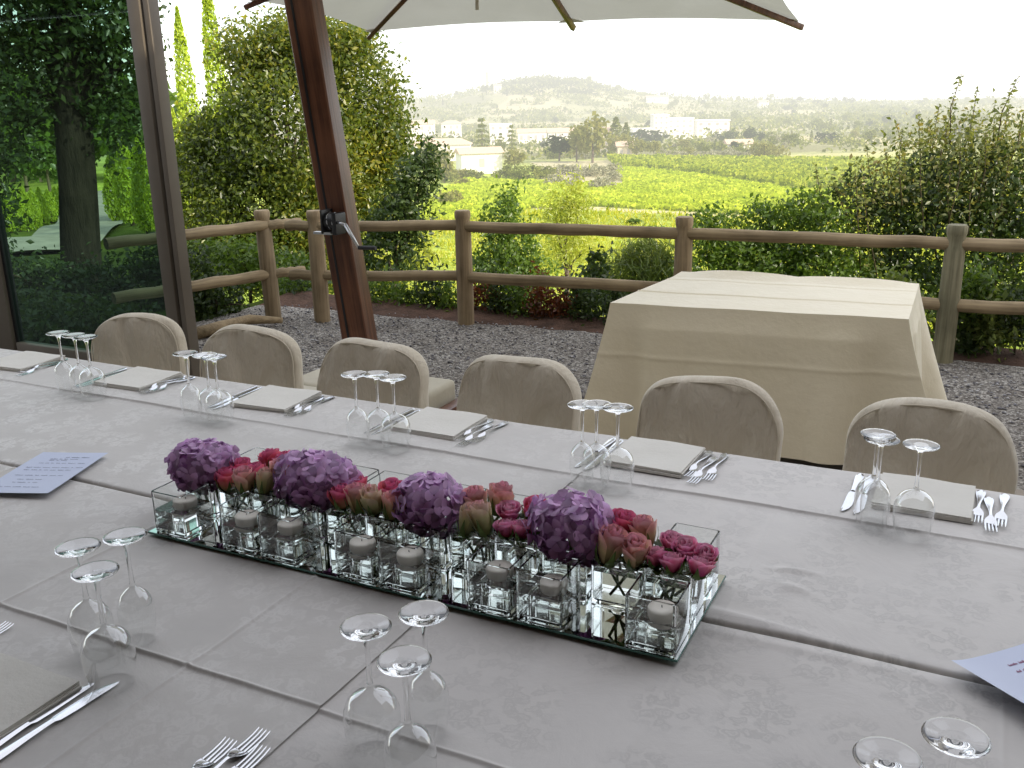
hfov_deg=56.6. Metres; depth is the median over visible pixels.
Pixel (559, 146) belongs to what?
round tree
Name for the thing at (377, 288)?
fence plant
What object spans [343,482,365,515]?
rose
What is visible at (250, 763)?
fork
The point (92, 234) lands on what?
glass wall
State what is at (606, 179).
olive bush
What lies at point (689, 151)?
valley bush
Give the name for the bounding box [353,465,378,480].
glass vase
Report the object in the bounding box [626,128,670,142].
umbrella pine
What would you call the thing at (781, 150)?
round tree
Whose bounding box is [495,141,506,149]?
distant tree
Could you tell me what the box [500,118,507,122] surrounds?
distant tree
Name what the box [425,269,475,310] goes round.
fence plant
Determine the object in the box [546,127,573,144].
village house
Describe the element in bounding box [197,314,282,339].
fallen log
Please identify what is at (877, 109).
woodland
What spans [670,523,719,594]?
glass vase
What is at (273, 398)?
napkin
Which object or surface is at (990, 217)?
tall bush
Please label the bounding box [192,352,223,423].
wine glass
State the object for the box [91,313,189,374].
covered chair
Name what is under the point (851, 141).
woodland
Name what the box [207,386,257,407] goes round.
knife
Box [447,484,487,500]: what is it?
glass vase
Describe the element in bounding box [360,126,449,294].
leafy sapling
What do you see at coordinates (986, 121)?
distant tree
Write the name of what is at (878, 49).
sky
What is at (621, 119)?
distant tree
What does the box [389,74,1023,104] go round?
woodland
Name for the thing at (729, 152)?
olive bush
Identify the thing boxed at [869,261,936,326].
fence plant
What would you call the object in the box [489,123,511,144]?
village house
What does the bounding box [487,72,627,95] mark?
woodland
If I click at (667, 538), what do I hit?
rose
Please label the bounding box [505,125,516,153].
pine tree
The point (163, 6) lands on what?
shade tree
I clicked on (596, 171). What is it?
olive bush
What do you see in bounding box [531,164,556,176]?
garden bush
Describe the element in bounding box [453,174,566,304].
conical tree
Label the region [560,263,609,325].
fence plant
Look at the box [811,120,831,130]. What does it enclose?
distant tree
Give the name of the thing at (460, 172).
garden bush
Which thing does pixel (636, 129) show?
white house
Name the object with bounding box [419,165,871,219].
vineyard
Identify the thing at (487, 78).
stone tower
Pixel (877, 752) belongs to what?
wine glass
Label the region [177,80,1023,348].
hillside terrain
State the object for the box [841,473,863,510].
knife
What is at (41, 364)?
fork
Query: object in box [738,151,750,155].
olive bush
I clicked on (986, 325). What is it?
fence plant
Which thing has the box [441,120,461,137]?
village house
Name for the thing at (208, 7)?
cypress
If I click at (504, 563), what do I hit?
floating candle
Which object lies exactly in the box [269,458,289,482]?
rose
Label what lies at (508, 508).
rose
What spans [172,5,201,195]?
cypress
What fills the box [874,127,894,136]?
distant tree
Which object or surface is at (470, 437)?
fork
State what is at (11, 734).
knife
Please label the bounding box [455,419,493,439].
fork
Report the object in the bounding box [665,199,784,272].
hedge shrub
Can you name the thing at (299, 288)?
fence plant
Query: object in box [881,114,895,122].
distant tree
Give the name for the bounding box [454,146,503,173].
white house
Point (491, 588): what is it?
glass vase
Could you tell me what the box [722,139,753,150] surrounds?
farm shed
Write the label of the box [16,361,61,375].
fork
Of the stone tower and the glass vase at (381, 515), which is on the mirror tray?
the glass vase at (381, 515)
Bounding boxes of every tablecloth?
[0,349,620,499]
[0,464,418,767]
[254,606,1023,767]
[563,438,1023,687]
[580,270,946,464]
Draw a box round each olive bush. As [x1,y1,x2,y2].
[543,173,567,182]
[551,165,561,173]
[553,164,567,173]
[566,163,582,174]
[569,171,585,179]
[575,166,594,176]
[583,166,601,176]
[588,178,608,187]
[592,176,616,185]
[594,165,607,175]
[598,164,611,174]
[604,170,622,180]
[609,162,623,170]
[653,151,670,155]
[673,150,687,154]
[692,150,706,155]
[707,150,722,154]
[723,149,737,155]
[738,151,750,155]
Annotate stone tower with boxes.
[485,72,488,87]
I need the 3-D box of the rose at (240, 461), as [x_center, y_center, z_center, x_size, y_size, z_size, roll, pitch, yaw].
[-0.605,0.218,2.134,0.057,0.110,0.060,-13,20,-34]
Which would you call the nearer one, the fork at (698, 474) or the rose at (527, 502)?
the rose at (527, 502)
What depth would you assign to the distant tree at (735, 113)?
710.32 m
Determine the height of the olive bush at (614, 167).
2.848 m
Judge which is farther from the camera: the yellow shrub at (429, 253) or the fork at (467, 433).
the yellow shrub at (429, 253)
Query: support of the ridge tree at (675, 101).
on the hillside terrain at (503, 100)
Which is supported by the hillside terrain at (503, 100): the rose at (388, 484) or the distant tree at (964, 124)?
the distant tree at (964, 124)
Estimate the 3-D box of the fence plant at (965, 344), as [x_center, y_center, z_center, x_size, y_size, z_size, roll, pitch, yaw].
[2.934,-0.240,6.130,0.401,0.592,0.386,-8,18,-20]
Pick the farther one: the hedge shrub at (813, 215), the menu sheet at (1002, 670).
the hedge shrub at (813, 215)
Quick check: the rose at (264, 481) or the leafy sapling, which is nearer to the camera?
the rose at (264, 481)
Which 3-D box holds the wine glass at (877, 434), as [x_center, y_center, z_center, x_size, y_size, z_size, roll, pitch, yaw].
[0.772,0.202,2.028,0.072,0.203,0.072,7,19,25]
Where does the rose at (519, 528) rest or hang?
in the glass vase at (514, 542)
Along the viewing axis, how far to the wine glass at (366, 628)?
1.32 m
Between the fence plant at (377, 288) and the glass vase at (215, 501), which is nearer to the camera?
the glass vase at (215, 501)
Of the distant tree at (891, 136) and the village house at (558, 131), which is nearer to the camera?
the distant tree at (891, 136)
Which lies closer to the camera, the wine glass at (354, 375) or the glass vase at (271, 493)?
the glass vase at (271, 493)
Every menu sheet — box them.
[0,452,106,492]
[952,643,1023,702]
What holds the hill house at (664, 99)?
on the hillside terrain at (503, 100)
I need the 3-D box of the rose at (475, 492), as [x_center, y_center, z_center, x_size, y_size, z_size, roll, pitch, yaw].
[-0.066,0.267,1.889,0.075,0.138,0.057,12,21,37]
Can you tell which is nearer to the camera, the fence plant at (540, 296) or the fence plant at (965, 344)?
the fence plant at (965, 344)
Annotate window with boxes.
[479,158,484,166]
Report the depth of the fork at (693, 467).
2.37 m
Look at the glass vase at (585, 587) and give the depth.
1.74 m
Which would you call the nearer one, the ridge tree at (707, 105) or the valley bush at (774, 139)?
the valley bush at (774, 139)
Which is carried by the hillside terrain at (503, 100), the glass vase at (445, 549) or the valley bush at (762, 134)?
the valley bush at (762, 134)
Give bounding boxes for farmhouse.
[412,138,471,160]
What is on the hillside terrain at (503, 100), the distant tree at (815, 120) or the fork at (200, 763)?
the distant tree at (815, 120)
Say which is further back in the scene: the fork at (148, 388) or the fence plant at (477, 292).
the fence plant at (477, 292)
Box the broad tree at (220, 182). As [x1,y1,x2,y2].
[170,1,433,304]
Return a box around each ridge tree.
[480,85,488,92]
[667,103,674,110]
[673,98,678,105]
[704,103,711,109]
[766,92,774,100]
[781,97,794,102]
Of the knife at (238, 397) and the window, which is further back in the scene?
the window
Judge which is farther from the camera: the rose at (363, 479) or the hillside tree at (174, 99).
the hillside tree at (174, 99)
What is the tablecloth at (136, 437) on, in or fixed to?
on the dining table
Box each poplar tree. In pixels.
[610,117,622,151]
[622,122,630,139]
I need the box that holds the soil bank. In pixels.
[260,291,1023,366]
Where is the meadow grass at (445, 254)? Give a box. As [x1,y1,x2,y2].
[309,202,1023,348]
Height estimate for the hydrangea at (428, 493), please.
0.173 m
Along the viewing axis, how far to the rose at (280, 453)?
2.10 m
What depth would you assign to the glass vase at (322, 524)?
1.99 m
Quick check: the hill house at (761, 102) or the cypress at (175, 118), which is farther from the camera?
the hill house at (761, 102)
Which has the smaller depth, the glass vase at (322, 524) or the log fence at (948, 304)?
the glass vase at (322, 524)
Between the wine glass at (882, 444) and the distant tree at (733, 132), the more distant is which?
the distant tree at (733, 132)
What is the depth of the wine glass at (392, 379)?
2.49 m
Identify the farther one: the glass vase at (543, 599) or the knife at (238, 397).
the knife at (238, 397)
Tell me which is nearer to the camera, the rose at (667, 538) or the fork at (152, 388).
the rose at (667, 538)
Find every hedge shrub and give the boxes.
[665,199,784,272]
[734,186,833,276]
[780,176,908,279]
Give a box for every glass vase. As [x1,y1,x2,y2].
[151,477,213,537]
[210,465,219,517]
[217,481,239,504]
[219,491,278,553]
[240,447,264,462]
[251,484,292,500]
[257,499,320,563]
[287,491,327,541]
[326,503,364,544]
[333,514,394,582]
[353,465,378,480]
[365,510,416,526]
[367,471,408,487]
[377,523,440,593]
[416,509,458,568]
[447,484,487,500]
[449,515,501,573]
[466,541,529,615]
[487,493,528,518]
[495,519,539,555]
[516,551,580,627]
[566,539,591,599]
[591,554,644,609]
[625,572,690,654]
[644,562,704,623]
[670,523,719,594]
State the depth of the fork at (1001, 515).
2.07 m
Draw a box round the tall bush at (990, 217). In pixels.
[806,74,1023,347]
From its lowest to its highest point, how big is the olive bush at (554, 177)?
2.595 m
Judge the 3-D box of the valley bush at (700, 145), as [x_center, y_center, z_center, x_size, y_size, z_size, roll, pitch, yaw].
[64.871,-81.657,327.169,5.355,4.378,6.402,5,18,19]
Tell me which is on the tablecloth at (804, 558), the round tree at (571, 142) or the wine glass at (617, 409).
the wine glass at (617, 409)
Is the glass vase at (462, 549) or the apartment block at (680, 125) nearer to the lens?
the glass vase at (462, 549)
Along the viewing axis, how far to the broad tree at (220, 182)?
14.30 m
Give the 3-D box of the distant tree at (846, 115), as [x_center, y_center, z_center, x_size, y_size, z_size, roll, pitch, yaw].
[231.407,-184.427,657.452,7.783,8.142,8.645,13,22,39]
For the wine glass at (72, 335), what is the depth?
3.02 m
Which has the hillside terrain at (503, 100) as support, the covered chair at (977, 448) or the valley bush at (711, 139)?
the valley bush at (711, 139)
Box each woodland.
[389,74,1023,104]
[400,103,1018,145]
[403,77,657,120]
[485,129,1016,159]
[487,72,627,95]
[669,97,1023,129]
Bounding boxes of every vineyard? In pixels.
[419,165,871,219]
[606,153,946,197]
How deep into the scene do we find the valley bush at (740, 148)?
293.14 m
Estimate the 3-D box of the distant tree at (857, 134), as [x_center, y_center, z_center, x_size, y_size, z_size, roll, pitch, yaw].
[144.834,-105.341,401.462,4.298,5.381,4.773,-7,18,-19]
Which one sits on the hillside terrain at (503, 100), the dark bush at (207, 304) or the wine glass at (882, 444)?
the dark bush at (207, 304)
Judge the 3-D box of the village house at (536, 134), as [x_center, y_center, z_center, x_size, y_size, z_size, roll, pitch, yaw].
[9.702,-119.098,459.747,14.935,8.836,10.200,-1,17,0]
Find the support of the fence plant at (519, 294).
on the hillside terrain at (503, 100)
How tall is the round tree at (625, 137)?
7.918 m
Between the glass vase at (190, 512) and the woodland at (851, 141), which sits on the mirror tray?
the glass vase at (190, 512)
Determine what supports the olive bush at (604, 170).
on the hillside terrain at (503, 100)
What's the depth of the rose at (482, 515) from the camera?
1.79 m
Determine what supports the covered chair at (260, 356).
on the paved floor
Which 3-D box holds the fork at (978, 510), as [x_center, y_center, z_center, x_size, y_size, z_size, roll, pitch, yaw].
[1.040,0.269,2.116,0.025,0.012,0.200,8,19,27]
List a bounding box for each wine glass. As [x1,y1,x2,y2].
[46,330,75,393]
[54,537,114,662]
[62,332,93,397]
[70,560,135,691]
[73,334,106,400]
[102,527,155,643]
[172,350,201,418]
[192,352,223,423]
[201,353,233,425]
[339,613,400,761]
[341,370,368,445]
[362,370,392,447]
[376,645,436,767]
[379,374,410,452]
[398,600,448,739]
[567,400,594,483]
[581,400,611,485]
[600,403,634,489]
[852,736,922,767]
[854,428,895,525]
[860,437,899,529]
[892,438,939,539]
[921,717,991,767]
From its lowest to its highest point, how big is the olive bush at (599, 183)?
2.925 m
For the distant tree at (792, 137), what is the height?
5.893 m
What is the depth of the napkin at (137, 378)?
3.20 m
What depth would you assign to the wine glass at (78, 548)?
1.57 m
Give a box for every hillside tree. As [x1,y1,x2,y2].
[168,83,176,104]
[169,80,186,116]
[173,100,222,133]
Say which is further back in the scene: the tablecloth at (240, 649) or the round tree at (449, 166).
the round tree at (449, 166)
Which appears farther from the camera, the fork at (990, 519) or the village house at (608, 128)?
the village house at (608, 128)
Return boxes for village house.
[405,120,435,142]
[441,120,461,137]
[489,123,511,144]
[516,128,546,143]
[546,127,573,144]
[600,127,612,152]
[615,141,632,154]
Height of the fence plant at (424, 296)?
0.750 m
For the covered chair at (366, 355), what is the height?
0.822 m
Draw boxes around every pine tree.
[473,118,489,146]
[497,133,504,154]
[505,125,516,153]
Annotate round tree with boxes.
[419,145,442,161]
[433,146,454,182]
[433,189,463,202]
[499,163,514,177]
[503,148,527,166]
[509,163,542,179]
[542,133,575,161]
[564,123,588,161]
[570,111,615,162]
[605,132,630,152]
[625,135,647,154]
[625,218,641,224]
[644,140,661,153]
[746,140,778,155]
[765,144,790,156]
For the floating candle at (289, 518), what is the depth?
1.95 m
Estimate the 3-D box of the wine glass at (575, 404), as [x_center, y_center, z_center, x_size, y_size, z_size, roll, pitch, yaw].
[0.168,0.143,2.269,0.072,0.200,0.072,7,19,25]
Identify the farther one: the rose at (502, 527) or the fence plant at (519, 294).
the fence plant at (519, 294)
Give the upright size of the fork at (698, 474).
0.012 m
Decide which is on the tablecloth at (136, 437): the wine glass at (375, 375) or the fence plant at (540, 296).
the wine glass at (375, 375)
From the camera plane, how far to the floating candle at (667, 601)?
1.60 m
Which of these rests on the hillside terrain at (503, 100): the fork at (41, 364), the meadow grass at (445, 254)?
the meadow grass at (445, 254)
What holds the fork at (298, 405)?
on the tablecloth at (136, 437)
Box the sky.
[158,0,1023,107]
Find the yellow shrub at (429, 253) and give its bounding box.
[329,231,443,296]
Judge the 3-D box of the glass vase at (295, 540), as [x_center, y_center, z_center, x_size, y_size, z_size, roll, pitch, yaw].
[-0.456,0.300,1.946,0.089,0.094,0.089,7,19,25]
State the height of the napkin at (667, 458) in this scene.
0.016 m
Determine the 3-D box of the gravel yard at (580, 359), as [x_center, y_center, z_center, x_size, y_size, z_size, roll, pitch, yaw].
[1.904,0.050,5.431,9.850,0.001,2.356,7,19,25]
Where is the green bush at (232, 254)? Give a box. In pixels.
[186,234,332,303]
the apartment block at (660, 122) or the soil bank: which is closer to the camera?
the soil bank
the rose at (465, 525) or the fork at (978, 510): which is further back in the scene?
the fork at (978, 510)
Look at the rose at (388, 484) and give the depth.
1.95 m
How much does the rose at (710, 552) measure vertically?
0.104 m
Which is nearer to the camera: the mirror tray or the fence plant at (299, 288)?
the mirror tray
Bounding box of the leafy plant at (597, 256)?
[560,241,615,315]
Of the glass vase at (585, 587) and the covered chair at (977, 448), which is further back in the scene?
the covered chair at (977, 448)
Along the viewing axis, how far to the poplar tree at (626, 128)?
323.35 m
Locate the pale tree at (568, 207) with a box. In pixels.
[532,163,609,297]
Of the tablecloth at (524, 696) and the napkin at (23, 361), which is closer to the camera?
the tablecloth at (524, 696)
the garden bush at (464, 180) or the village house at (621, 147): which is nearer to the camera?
the garden bush at (464, 180)
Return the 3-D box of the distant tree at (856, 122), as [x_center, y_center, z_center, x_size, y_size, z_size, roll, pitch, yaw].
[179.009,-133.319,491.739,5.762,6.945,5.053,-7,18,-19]
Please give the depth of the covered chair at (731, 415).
2.73 m
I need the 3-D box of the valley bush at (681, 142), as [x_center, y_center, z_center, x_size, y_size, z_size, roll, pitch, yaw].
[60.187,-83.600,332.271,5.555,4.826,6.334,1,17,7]
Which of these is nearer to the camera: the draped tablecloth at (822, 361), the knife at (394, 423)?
the knife at (394, 423)
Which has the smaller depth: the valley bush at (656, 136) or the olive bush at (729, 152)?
the olive bush at (729, 152)
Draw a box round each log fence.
[185,209,305,316]
[284,209,1023,363]
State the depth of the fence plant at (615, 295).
7.08 m
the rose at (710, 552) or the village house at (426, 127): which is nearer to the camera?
the rose at (710, 552)
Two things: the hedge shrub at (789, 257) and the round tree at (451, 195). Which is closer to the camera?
the hedge shrub at (789, 257)
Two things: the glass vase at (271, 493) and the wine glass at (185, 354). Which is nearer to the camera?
the glass vase at (271, 493)
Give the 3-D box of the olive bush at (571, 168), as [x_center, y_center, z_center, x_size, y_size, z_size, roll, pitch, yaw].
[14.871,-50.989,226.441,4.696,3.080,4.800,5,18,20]
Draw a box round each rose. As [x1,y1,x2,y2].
[213,467,233,492]
[228,457,250,468]
[231,465,255,494]
[248,461,265,477]
[254,466,273,494]
[257,448,280,466]
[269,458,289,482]
[272,450,290,459]
[327,483,349,510]
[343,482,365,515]
[349,474,369,483]
[359,483,382,516]
[378,477,402,494]
[380,489,406,522]
[456,501,475,537]
[461,485,486,501]
[466,499,493,536]
[487,480,513,521]
[492,517,516,539]
[495,500,525,519]
[511,519,540,541]
[520,495,545,540]
[594,524,627,567]
[612,508,635,558]
[620,532,651,571]
[628,514,658,545]
[638,546,667,574]
[654,530,683,551]
[658,551,685,574]
[665,535,697,572]
[686,543,718,574]
[686,555,715,579]
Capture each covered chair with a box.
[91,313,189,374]
[199,324,303,388]
[317,337,428,408]
[457,354,581,430]
[636,375,783,461]
[842,397,1017,494]
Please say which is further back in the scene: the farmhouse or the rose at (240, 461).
the farmhouse
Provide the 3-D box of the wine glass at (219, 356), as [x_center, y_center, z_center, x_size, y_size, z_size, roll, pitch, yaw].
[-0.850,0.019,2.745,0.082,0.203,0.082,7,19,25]
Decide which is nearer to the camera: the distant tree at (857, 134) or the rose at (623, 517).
the rose at (623, 517)
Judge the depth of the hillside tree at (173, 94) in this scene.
60.77 m
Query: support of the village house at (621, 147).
on the hillside terrain at (503, 100)
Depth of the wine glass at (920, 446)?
1.95 m
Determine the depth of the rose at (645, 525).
1.71 m
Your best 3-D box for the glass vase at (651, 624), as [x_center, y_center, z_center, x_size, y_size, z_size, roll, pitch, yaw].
[0.246,0.388,1.608,0.089,0.094,0.089,7,19,25]
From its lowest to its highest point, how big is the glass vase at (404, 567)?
0.094 m
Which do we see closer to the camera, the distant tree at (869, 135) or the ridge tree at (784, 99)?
the distant tree at (869, 135)
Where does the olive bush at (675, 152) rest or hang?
on the hillside terrain at (503, 100)
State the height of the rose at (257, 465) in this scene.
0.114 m
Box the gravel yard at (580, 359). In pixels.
[196,305,1023,489]
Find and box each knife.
[0,681,118,759]
[0,683,93,745]
[72,368,126,386]
[76,370,125,387]
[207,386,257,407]
[212,387,261,408]
[364,408,414,432]
[371,410,419,434]
[575,437,615,466]
[584,439,623,469]
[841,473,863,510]
[853,475,873,513]
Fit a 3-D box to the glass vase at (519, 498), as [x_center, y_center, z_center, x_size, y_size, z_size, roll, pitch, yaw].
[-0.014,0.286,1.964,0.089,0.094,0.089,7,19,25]
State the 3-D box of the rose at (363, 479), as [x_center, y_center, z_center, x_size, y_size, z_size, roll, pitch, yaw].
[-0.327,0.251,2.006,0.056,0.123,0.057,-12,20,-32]
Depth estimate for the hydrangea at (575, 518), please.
1.71 m
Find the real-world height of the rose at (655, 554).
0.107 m
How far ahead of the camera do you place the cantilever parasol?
5.05 m
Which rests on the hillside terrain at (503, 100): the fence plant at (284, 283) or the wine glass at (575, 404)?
the fence plant at (284, 283)
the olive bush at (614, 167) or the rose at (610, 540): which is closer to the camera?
the rose at (610, 540)
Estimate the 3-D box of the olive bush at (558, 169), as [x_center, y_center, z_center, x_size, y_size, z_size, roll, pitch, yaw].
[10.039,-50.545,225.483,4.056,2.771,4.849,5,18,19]
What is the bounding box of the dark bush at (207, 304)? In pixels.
[188,240,250,321]
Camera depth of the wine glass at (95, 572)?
1.49 m
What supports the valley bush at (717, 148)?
on the hillside terrain at (503, 100)
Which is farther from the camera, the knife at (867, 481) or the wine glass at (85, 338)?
the wine glass at (85, 338)
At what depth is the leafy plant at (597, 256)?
8.23 m
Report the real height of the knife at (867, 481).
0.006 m
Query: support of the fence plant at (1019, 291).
on the hillside terrain at (503, 100)
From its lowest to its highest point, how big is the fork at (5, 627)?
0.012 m
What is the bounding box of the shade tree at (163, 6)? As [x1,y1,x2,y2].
[159,0,179,102]
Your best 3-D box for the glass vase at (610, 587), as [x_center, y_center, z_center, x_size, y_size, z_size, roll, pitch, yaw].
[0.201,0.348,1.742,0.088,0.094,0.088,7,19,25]
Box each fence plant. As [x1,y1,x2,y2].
[256,260,305,300]
[283,278,311,294]
[368,262,407,305]
[382,267,433,306]
[404,246,454,306]
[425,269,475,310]
[452,283,508,311]
[476,261,524,315]
[499,262,539,318]
[519,260,566,319]
[537,266,577,319]
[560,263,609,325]
[590,271,633,325]
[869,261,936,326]
[954,312,999,358]
[957,252,1002,343]
[960,279,1022,361]
[986,264,1023,354]
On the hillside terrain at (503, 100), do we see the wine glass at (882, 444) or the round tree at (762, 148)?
the round tree at (762, 148)
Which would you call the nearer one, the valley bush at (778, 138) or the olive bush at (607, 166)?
the olive bush at (607, 166)
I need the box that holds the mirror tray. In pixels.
[148,516,725,661]
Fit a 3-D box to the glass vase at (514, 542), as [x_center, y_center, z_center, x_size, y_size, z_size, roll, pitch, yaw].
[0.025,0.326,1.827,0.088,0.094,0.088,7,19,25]
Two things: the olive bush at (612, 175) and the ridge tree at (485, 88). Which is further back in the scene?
the ridge tree at (485, 88)
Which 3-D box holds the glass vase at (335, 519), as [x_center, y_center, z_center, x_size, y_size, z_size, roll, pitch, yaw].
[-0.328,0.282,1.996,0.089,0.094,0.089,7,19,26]
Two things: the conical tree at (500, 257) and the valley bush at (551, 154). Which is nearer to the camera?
the conical tree at (500, 257)
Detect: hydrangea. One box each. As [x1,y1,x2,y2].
[164,438,240,490]
[273,448,362,510]
[391,470,466,535]
[519,486,615,567]
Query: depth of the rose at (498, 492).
1.83 m
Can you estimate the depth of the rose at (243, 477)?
2.04 m
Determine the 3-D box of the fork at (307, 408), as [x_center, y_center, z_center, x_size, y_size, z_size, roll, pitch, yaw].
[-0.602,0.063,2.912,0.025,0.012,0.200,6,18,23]
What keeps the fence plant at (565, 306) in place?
on the hillside terrain at (503, 100)
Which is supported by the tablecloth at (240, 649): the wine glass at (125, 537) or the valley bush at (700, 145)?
the wine glass at (125, 537)
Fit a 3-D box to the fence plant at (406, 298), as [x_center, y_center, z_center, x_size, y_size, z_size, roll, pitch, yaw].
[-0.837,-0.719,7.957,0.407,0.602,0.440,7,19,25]
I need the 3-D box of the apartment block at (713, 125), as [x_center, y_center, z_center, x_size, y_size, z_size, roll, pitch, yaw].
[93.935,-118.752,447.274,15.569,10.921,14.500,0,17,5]
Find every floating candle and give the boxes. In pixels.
[284,517,295,520]
[488,560,511,567]
[544,574,562,579]
[655,600,673,603]
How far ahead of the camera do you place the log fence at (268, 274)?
7.32 m
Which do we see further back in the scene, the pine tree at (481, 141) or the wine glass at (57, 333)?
the pine tree at (481, 141)
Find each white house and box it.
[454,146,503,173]
[630,127,652,141]
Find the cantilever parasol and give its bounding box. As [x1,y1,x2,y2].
[243,0,803,410]
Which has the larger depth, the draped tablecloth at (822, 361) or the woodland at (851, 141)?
the woodland at (851, 141)
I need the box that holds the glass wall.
[0,0,201,376]
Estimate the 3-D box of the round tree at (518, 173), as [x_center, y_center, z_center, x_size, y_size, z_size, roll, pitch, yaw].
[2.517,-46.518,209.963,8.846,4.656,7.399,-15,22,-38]
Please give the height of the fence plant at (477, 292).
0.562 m
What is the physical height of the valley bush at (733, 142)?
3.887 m
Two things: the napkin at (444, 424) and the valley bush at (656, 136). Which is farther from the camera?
the valley bush at (656, 136)
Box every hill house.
[493,84,501,93]
[645,95,668,103]
[757,100,769,107]
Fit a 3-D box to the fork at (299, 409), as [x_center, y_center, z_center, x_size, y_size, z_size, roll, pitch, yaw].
[-0.629,0.067,2.899,0.025,0.012,0.200,6,18,21]
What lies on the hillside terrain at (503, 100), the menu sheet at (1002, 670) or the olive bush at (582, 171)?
the olive bush at (582, 171)
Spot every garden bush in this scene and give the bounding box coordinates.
[439,172,459,182]
[449,168,470,178]
[449,178,469,183]
[461,169,478,177]
[470,170,487,178]
[489,170,506,177]
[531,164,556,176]
[535,170,550,178]
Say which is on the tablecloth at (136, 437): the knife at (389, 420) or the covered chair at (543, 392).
the knife at (389, 420)
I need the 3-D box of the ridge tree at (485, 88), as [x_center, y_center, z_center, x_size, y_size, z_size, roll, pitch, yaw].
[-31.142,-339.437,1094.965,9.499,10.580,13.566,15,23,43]
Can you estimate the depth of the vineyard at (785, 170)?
221.98 m
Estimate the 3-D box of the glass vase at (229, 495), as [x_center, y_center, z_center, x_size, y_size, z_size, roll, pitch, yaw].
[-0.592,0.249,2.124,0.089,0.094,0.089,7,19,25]
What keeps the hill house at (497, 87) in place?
on the hillside terrain at (503, 100)
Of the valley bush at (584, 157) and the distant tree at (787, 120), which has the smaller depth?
the valley bush at (584, 157)
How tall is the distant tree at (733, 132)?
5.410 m
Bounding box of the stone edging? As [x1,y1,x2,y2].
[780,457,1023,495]
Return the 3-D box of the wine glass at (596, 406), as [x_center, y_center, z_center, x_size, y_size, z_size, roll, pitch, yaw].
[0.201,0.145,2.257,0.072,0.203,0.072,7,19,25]
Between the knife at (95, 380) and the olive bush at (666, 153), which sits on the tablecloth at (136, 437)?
the knife at (95, 380)
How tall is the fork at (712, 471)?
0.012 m
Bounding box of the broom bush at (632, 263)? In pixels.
[595,222,702,309]
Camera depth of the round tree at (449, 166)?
208.83 m
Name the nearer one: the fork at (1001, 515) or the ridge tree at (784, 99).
the fork at (1001, 515)
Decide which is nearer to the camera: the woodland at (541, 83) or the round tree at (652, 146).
the round tree at (652, 146)
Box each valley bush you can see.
[544,150,558,158]
[571,151,595,159]
[651,134,660,140]
[676,139,691,148]
[680,147,695,154]
[695,141,706,150]
[702,145,712,153]
[703,136,719,144]
[710,141,722,149]
[712,131,732,140]
[727,146,745,154]
[729,140,738,147]
[756,131,766,140]
[767,135,779,144]
[768,133,780,143]
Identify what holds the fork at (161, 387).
on the tablecloth at (136, 437)
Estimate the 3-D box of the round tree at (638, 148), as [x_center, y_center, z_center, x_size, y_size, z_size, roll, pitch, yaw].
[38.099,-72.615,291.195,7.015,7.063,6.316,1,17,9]
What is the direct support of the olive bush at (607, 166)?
on the hillside terrain at (503, 100)
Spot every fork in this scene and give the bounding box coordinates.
[0,621,13,633]
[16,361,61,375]
[18,358,67,371]
[136,376,184,391]
[139,378,184,393]
[146,377,194,391]
[192,737,237,767]
[214,727,270,767]
[232,743,270,767]
[282,395,323,413]
[284,397,324,416]
[294,396,334,414]
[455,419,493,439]
[456,423,492,445]
[467,421,507,442]
[681,450,712,476]
[687,456,717,483]
[703,453,728,479]
[970,490,985,523]
[984,497,997,531]
[994,493,1009,526]
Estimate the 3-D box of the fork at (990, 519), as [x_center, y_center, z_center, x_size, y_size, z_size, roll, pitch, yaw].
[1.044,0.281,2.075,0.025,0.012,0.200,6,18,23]
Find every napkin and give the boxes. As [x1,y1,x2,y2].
[0,351,65,371]
[0,653,81,738]
[94,366,182,391]
[230,385,322,413]
[391,407,487,440]
[603,436,705,477]
[871,472,975,523]
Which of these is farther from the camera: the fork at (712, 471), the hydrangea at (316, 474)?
the fork at (712, 471)
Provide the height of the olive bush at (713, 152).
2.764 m
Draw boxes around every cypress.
[171,107,194,226]
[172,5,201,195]
[201,0,233,160]
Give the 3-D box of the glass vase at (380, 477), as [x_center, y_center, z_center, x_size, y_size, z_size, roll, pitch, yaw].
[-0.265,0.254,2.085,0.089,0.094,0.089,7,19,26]
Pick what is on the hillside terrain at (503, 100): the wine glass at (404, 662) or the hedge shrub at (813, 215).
the hedge shrub at (813, 215)
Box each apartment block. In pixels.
[650,114,669,139]
[669,117,694,138]
[694,119,730,137]
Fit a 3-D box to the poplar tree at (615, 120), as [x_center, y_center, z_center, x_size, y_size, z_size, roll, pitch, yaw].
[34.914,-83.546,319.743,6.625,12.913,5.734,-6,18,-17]
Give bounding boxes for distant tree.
[466,123,479,130]
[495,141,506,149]
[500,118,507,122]
[618,116,627,122]
[727,130,738,138]
[730,109,740,118]
[741,126,756,138]
[780,132,800,145]
[782,117,791,127]
[810,118,823,124]
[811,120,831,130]
[812,131,842,142]
[841,111,853,119]
[850,129,859,136]
[852,120,862,132]
[862,129,877,139]
[865,120,872,126]
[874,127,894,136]
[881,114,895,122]
[886,133,896,144]
[910,110,920,120]
[952,123,966,135]
[980,115,989,124]
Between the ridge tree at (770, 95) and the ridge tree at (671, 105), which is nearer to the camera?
the ridge tree at (671, 105)

